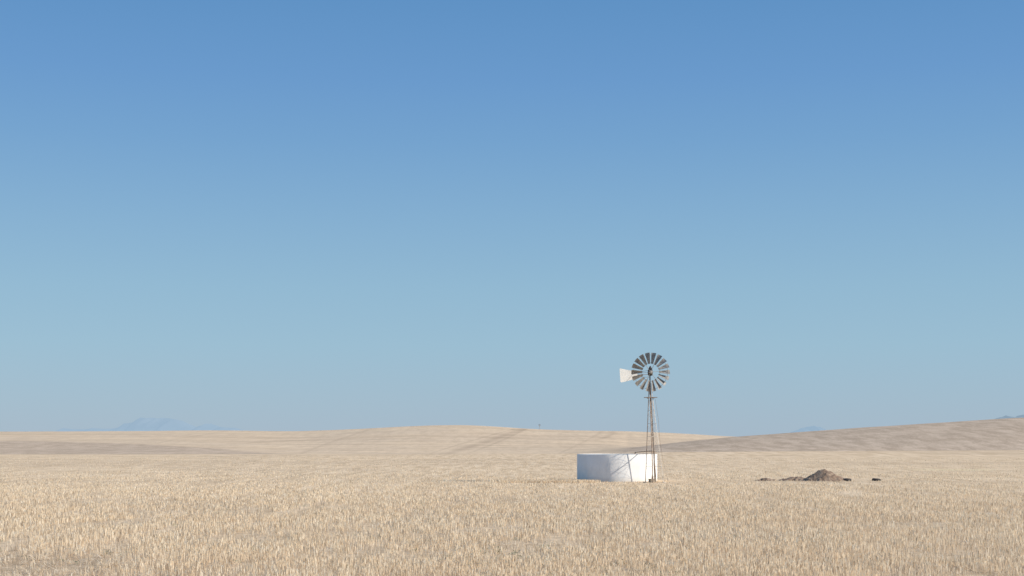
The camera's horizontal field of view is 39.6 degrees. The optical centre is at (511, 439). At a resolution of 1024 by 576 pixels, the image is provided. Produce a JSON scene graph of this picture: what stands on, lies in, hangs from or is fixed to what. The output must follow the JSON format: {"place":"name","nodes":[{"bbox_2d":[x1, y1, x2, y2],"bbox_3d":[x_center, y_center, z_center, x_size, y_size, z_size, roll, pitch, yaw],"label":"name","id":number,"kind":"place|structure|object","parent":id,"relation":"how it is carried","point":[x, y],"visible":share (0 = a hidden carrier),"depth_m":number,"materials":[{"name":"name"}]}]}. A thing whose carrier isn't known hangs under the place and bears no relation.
{"place":"outdoors","nodes":[
{"label":"outdoors","id":0,"kind":"place"},
{"bbox_2d":[56,428,113,430],"bbox_3d":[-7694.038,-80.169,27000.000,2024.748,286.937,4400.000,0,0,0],"label":"mountain","id":1,"kind":"structure","parent":0,"point":[90,429],"depth_m":26343.15,"materials":[{"name":"blue stone"}]},
{"bbox_2d":[108,418,195,430],"bbox_3d":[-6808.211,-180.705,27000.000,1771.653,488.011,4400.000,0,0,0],"label":"mountain","id":2,"kind":"structure","parent":0,"point":[154,424],"depth_m":26057.90,"materials":[{"name":"blue stone"}]},
{"bbox_2d":[192,424,243,430],"bbox_3d":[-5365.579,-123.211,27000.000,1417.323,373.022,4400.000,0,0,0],"label":"mountain","id":3,"kind":"structure","parent":0,"point":[208,427],"depth_m":26436.92,"materials":[{"name":"blue stone"}]},
{"bbox_2d":[0,499,1011,575],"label":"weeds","id":4,"kind":"object","parent":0,"point":[456,547],"visible":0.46,"depth_m":41.01,"materials":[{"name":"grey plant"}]},
{"bbox_2d":[0,418,1023,575],"bbox_3d":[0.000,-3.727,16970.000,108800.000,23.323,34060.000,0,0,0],"label":"ground","id":5,"kind":"structure","parent":0,"point":[998,440],"depth_m":209.30,"materials":[{"name":"beige soil"}]},
{"bbox_2d":[0,455,1023,575],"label":"stubble","id":6,"kind":"object","parent":5,"relation":"on","point":[766,566],"visible":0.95,"depth_m":52.26,"materials":[{"name":"beige plant"}]},
{"bbox_2d":[577,454,656,481],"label":"water tank","id":7,"kind":"object","parent":5,"relation":"on","point":[617,467],"visible":0.78,"depth_m":110.94,"materials":[{"name":"metal"}]},
{"bbox_2d":[620,353,669,482],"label":"wind pump","id":8,"kind":"object","parent":5,"relation":"on","point":[626,375],"visible":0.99,"depth_m":109.35,"materials":[{"name":"metal"}]},
{"bbox_2d":[754,478,777,480],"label":"soil mound","id":9,"kind":"object","parent":5,"relation":"on","point":[765,479],"visible":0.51,"depth_m":114.23,"materials":[{"name":"brown soil"}]},
{"bbox_2d":[779,477,804,480],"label":"soil mound","id":10,"kind":"object","parent":5,"relation":"on","point":[794,478],"visible":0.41,"depth_m":114.17,"materials":[{"name":"brown soil"}]},
{"bbox_2d":[803,469,844,480],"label":"soil mound","id":11,"kind":"object","parent":5,"relation":"on","point":[822,475],"visible":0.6,"depth_m":113.33,"materials":[{"name":"brown soil"}]},
{"bbox_2d":[0,0,1023,436],"label":"sky","id":12,"kind":"structure","parent":0,"point":[246,215],"materials":[{"name":"blue"}]},
{"bbox_2d":[790,426,825,432],"bbox_3d":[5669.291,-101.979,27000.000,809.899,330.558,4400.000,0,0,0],"label":"mountain","id":13,"kind":"structure","parent":0,"point":[811,428],"depth_m":26436.63,"materials":[{"name":"blue stone"}]},
{"bbox_2d":[996,415,1023,418],"bbox_3d":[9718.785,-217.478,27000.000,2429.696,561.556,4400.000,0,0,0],"label":"mountain","id":14,"kind":"structure","parent":0,"point":[1019,416],"depth_m":26927.64,"materials":[{"name":"blue stone"}]}
]}

